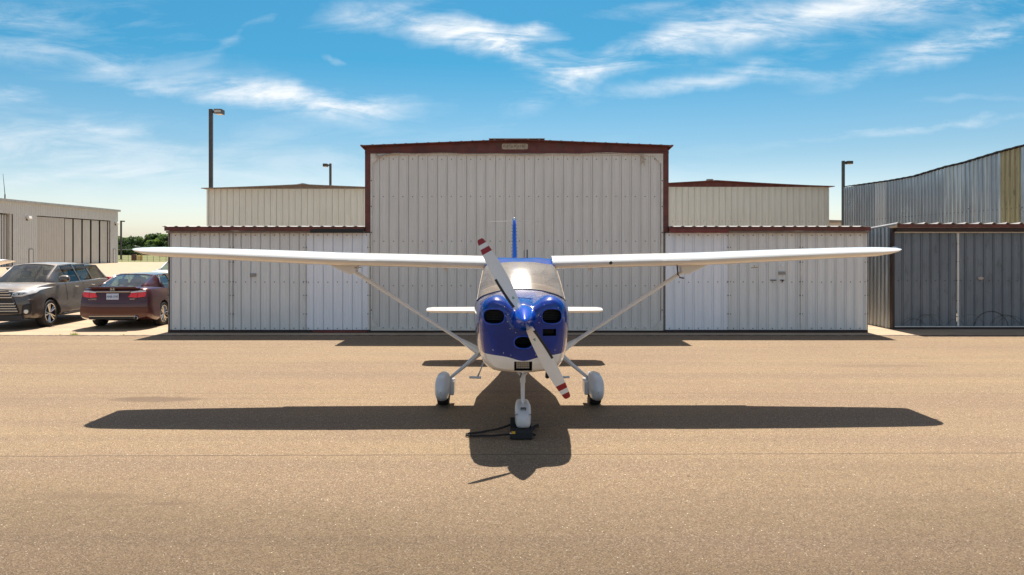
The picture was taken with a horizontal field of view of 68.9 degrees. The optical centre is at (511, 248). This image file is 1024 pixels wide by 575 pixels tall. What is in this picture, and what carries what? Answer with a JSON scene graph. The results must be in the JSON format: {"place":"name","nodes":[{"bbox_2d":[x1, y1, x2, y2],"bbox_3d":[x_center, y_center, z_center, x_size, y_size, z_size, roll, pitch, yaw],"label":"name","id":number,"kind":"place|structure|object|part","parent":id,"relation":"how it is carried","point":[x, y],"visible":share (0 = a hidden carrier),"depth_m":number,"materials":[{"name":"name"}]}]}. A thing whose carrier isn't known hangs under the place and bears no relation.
{"place":"outdoors","nodes":[
{"label":"outdoors","id":0,"kind":"place"},
{"bbox_2d":[118,255,167,261],"bbox_3d":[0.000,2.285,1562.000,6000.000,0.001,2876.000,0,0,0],"label":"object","id":1,"kind":"structure","parent":0,"point":[146,258],"depth_m":152.34,"materials":[{"name":"beige"}]},
{"bbox_2d":[120,221,124,258],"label":"street lamp","id":2,"kind":"object","parent":1,"relation":"on","point":[121,239],"visible":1,"depth_m":152.86,"materials":[{"name":"metal"}]},
{"bbox_2d":[118,238,126,246],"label":"tree","id":3,"kind":"object","parent":1,"relation":"on","point":[124,242],"visible":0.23,"depth_m":263.56,"materials":[{"name":"green plant"}]},
{"bbox_2d":[127,236,143,247],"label":"tree","id":4,"kind":"object","parent":1,"relation":"on","point":[138,242],"visible":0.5,"depth_m":259.51,"materials":[{"name":"green plant"}]},
{"bbox_2d":[118,237,166,254],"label":"undergrowth","id":5,"kind":"object","parent":1,"relation":"on","point":[128,252],"visible":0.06,"depth_m":250.75,"materials":[{"name":"green plant"}]},
{"bbox_2d":[141,238,147,246],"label":"tree","id":6,"kind":"object","parent":1,"relation":"on","point":[143,243],"visible":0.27,"depth_m":269.74,"materials":[{"name":"green plant"}]},
{"bbox_2d":[145,240,158,246],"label":"tree","id":7,"kind":"object","parent":1,"relation":"on","point":[148,242],"visible":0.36,"depth_m":261.41,"materials":[{"name":"green plant"}]},
{"bbox_2d":[144,233,160,239],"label":"tree","id":8,"kind":"object","parent":1,"relation":"on","point":[152,237],"visible":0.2,"depth_m":270.23,"materials":[{"name":"green plant"}]},
{"bbox_2d":[153,238,163,246],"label":"tree","id":9,"kind":"object","parent":1,"relation":"on","point":[157,241],"visible":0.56,"depth_m":262.34,"materials":[{"name":"green plant"}]},
{"bbox_2d":[157,235,167,246],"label":"tree","id":10,"kind":"object","parent":1,"relation":"on","point":[164,238],"visible":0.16,"depth_m":262.11,"materials":[{"name":"green plant"}]},
{"bbox_2d":[0,336,1023,574],"bbox_3d":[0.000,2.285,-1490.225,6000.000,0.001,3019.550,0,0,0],"label":"asphalt ramp","id":11,"kind":"structure","parent":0,"point":[365,455],"depth_m":8.12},
{"bbox_2d":[465,417,538,438],"bbox_3d":[-0.113,2.215,9.245,0.906,0.133,0.703,0,0,0],"label":"wheel chock","id":12,"kind":"object","parent":11,"relation":"on","point":[520,433],"visible":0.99,"depth_m":8.99,"materials":[{"name":"black rubber"}]},
{"bbox_2d":[0,335,1023,335],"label":"pavement seam","id":13,"kind":"object","parent":11,"relation":"on","point":[475,335],"visible":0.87,"depth_m":19.50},
{"bbox_2d":[132,217,901,427],"bbox_3d":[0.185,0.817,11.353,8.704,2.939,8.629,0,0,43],"label":"airplane","id":14,"kind":"object","parent":11,"relation":"on","point":[521,325],"visible":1,"depth_m":10.50,"materials":[{"name":"paint"}]},
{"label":"side window","id":15,"kind":"part","parent":14,"relation":"part of","materials":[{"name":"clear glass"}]},
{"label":"side window","id":16,"kind":"part","parent":14,"relation":"part of","materials":[{"name":"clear glass"}]},
{"bbox_2d":[0,262,1023,334],"bbox_3d":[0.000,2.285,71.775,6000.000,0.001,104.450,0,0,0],"label":"concrete apron","id":17,"kind":"object","parent":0,"point":[68,324],"depth_m":20.76,"materials":[{"name":"beige concrete"}]},
{"bbox_2d":[0,259,14,264],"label":"airplane","id":18,"kind":"object","parent":17,"relation":"on","point":[3,261],"visible":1,"depth_m":26.92,"materials":[{"name":"paint"}]},
{"bbox_2d":[0,262,110,326],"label":"parked suv","id":19,"kind":"object","parent":17,"relation":"on","point":[44,294],"visible":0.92,"depth_m":22.17,"materials":[{"name":"paint"}]},
{"bbox_3d":[-13.818,0.799,23.310,0.292,0.549,0.717,0,0,-5],"label":"side window","id":20,"kind":"part","parent":19,"relation":"part of","materials":[{"name":"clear glass"}]},
{"bbox_3d":[-13.882,0.793,24.120,0.292,0.539,0.760,0,0,-4],"label":"side window","id":21,"kind":"part","parent":19,"relation":"part of","materials":[{"name":"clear glass"}]},
{"bbox_3d":[-13.974,0.796,25.004,0.326,0.511,0.867,0,0,-5],"label":"side window","id":22,"kind":"part","parent":19,"relation":"part of","materials":[{"name":"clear glass"}]},
{"bbox_2d":[0,198,120,266],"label":"hangar","id":23,"kind":"structure","parent":17,"relation":"on","point":[33,232],"depth_m":102.10,"materials":[{"name":"beige metal"}]},
{"bbox_2d":[0,214,0,266],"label":"door panel","id":24,"kind":"structure","parent":23,"relation":"in","point":[0,214],"depth_m":91.12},
{"bbox_2d":[2,214,3,266],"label":"door panel","id":25,"kind":"structure","parent":23,"relation":"in","point":[2,214],"depth_m":91.48,"materials":[{"name":"beige metal"}]},
{"bbox_2d":[4,215,5,266],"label":"door panel","id":26,"kind":"structure","parent":23,"relation":"in","point":[4,215],"depth_m":91.93,"materials":[{"name":"beige metal"}]},
{"bbox_2d":[4,214,11,266],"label":"door panel","id":27,"kind":"structure","parent":23,"relation":"in","point":[8,216],"depth_m":92.28,"materials":[{"name":"beige metal"}]},
{"bbox_2d":[29,249,32,262],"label":"door","id":28,"kind":"structure","parent":23,"relation":"in","point":[30,250],"depth_m":96.14,"materials":[{"name":"white metal"}]},
{"bbox_2d":[37,217,63,261],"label":"hangar door","id":29,"kind":"structure","parent":23,"relation":"in","point":[50,231],"depth_m":100.56,"materials":[{"name":"beige metal"}]},
{"bbox_2d":[65,219,71,261],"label":"door panel","id":30,"kind":"structure","parent":23,"relation":"in","point":[68,222],"depth_m":104.80,"materials":[{"name":"beige metal"}]},
{"bbox_2d":[74,219,80,262],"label":"door panel","id":31,"kind":"structure","parent":23,"relation":"in","point":[77,223],"depth_m":106.97,"materials":[{"name":"beige metal"}]},
{"bbox_2d":[83,220,89,263],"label":"door panel","id":32,"kind":"structure","parent":23,"relation":"in","point":[86,223],"depth_m":109.24,"materials":[{"name":"beige metal"}]},
{"bbox_2d":[91,220,98,263],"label":"door panel","id":33,"kind":"structure","parent":23,"relation":"in","point":[94,224],"depth_m":111.34,"materials":[{"name":"beige metal"}]},
{"bbox_2d":[100,221,106,262],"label":"door panel","id":34,"kind":"structure","parent":23,"relation":"in","point":[103,224],"depth_m":113.79,"materials":[{"name":"beige metal"}]},
{"bbox_2d":[108,221,109,262],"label":"door panel","id":35,"kind":"structure","parent":23,"relation":"in","point":[108,221],"depth_m":115.16,"materials":[{"name":"beige metal"}]},
{"bbox_2d":[113,249,115,262],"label":"door","id":36,"kind":"structure","parent":23,"relation":"in","point":[114,250],"depth_m":116.34,"materials":[{"name":"white metal"}]},
{"bbox_2d":[80,272,167,325],"bbox_3d":[-11.384,1.508,23.501,2.289,1.554,5.108,0,0,-3],"label":"parked car","id":37,"kind":"object","parent":17,"relation":"on","point":[135,296],"visible":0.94,"depth_m":21.12,"materials":[{"name":"paint"}]},
{"bbox_3d":[-11.284,0.941,21.857,1.135,0.324,1.064,0,0,-3],"label":"rear window","id":38,"kind":"part","parent":37,"relation":"part of","materials":[{"name":"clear glass"}]},
{"bbox_3d":[-10.603,1.030,22.852,0.313,0.435,0.588,0,0,-3],"label":"side window","id":39,"kind":"part","parent":37,"relation":"part of","materials":[{"name":"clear glass"}]},
{"bbox_2d":[151,261,167,272],"bbox_3d":[-18.441,1.472,41.519,2.087,1.626,4.606,0,0,0],"label":"parked car","id":40,"kind":"object","parent":17,"relation":"on","point":[164,268],"visible":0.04,"depth_m":40.34,"materials":[{"name":"white metal"}]},
{"bbox_2d":[209,109,224,187],"bbox_3d":[-15.107,-2.400,37.994,0.803,9.369,0.492,0,0,0],"label":"street lamp","id":41,"kind":"object","parent":17,"relation":"on","point":[217,111],"visible":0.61,"depth_m":37.91,"materials":[{"name":"metal"}]},
{"bbox_2d":[201,183,364,225],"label":"hangar","id":42,"kind":"structure","parent":17,"relation":"on","point":[302,204],"depth_m":35.00,"materials":[{"name":"grey metal"}]},
{"bbox_2d":[323,163,331,184],"bbox_3d":[-14.782,-2.265,59.994,0.752,9.099,0.492,0,0,0],"label":"street lamp","id":43,"kind":"object","parent":17,"relation":"on","point":[330,171],"visible":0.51,"depth_m":59.91,"materials":[{"name":"metal"}]},
{"bbox_2d":[162,138,870,332],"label":"hangar","id":44,"kind":"structure","parent":17,"relation":"on","point":[568,197],"depth_m":20.25,"materials":[{"name":"grey metal"}]},
{"bbox_2d":[170,233,233,329],"bbox_3d":[-8.408,0.897,20.236,1.731,2.625,0.068,0,0,0],"label":"sliding door","id":45,"kind":"structure","parent":44,"relation":"in","point":[201,290],"depth_m":20.25,"materials":[{"name":"grey metal"}]},
{"bbox_2d":[233,233,306,329],"bbox_3d":[-6.560,0.897,20.236,1.998,2.625,0.068,0,0,0],"label":"sliding door","id":46,"kind":"structure","parent":44,"relation":"in","point":[274,299],"depth_m":20.25,"materials":[{"name":"grey metal"}]},
{"bbox_2d":[306,233,370,329],"bbox_3d":[-4.703,0.897,20.236,1.749,2.625,0.068,0,0,0],"label":"sliding door","id":47,"kind":"structure","parent":44,"relation":"in","point":[336,299],"depth_m":20.25,"materials":[{"name":"grey metal"}]},
{"bbox_2d":[370,154,662,330],"bbox_3d":[0.130,-0.170,20.231,7.920,4.790,0.078,0,0,0],"label":"folding door","id":48,"kind":"structure","parent":44,"relation":"in","point":[434,204],"depth_m":20.25,"materials":[{"name":"grey metal"}]},
{"bbox_2d":[665,233,730,329],"bbox_3d":[5.040,0.897,20.236,1.767,2.625,0.068,0,0,0],"label":"sliding door","id":49,"kind":"structure","parent":44,"relation":"in","point":[700,300],"depth_m":20.25,"materials":[{"name":"grey metal"}]},
{"bbox_2d":[730,233,802,329],"bbox_3d":[6.892,0.897,20.236,1.969,2.625,0.068,0,0,0],"label":"sliding door","id":50,"kind":"structure","parent":44,"relation":"in","point":[757,302],"depth_m":20.25,"materials":[{"name":"grey metal"}]},
{"bbox_2d":[802,233,867,329],"bbox_3d":[8.746,0.897,20.236,1.772,2.625,0.068,0,0,0],"label":"sliding door","id":51,"kind":"structure","parent":44,"relation":"in","point":[834,291],"depth_m":20.25,"materials":[{"name":"grey metal"}]},
{"bbox_2d":[669,179,834,225],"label":"hangar","id":52,"kind":"structure","parent":17,"relation":"on","point":[709,202],"depth_m":35.00,"materials":[{"name":"grey metal"}]},
{"bbox_2d":[829,220,840,225],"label":"hangar","id":53,"kind":"structure","parent":17,"relation":"on","point":[834,222],"depth_m":69.94,"materials":[{"name":"beige metal"}]},
{"bbox_2d":[841,161,852,225],"bbox_3d":[26.858,-2.372,59.994,0.927,9.314,0.492,0,0,0],"label":"street lamp","id":54,"kind":"object","parent":17,"relation":"on","point":[843,163],"visible":0.54,"depth_m":59.91,"materials":[{"name":"grey metal"}]},
{"bbox_2d":[842,144,1023,328],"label":"hangar","id":55,"kind":"structure","parent":17,"relation":"on","point":[954,232],"depth_m":21.10,"materials":[{"name":"grey metal"}]},
{"bbox_2d":[895,233,956,325],"bbox_3d":[11.677,0.880,21.095,1.775,2.630,0.050,0,0,0],"label":"sliding door","id":56,"kind":"structure","parent":55,"relation":"in","point":[926,264],"depth_m":21.10,"materials":[{"name":"grey metal"}]},
{"bbox_2d":[959,233,1023,325],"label":"sliding door","id":57,"kind":"structure","parent":55,"relation":"in","point":[997,299],"depth_m":21.10,"materials":[{"name":"grey metal"}]},
{"bbox_2d":[0,0,1023,237],"label":"sky","id":58,"kind":"structure","parent":0,"point":[106,104],"materials":[{"name":"blue"}]}
]}

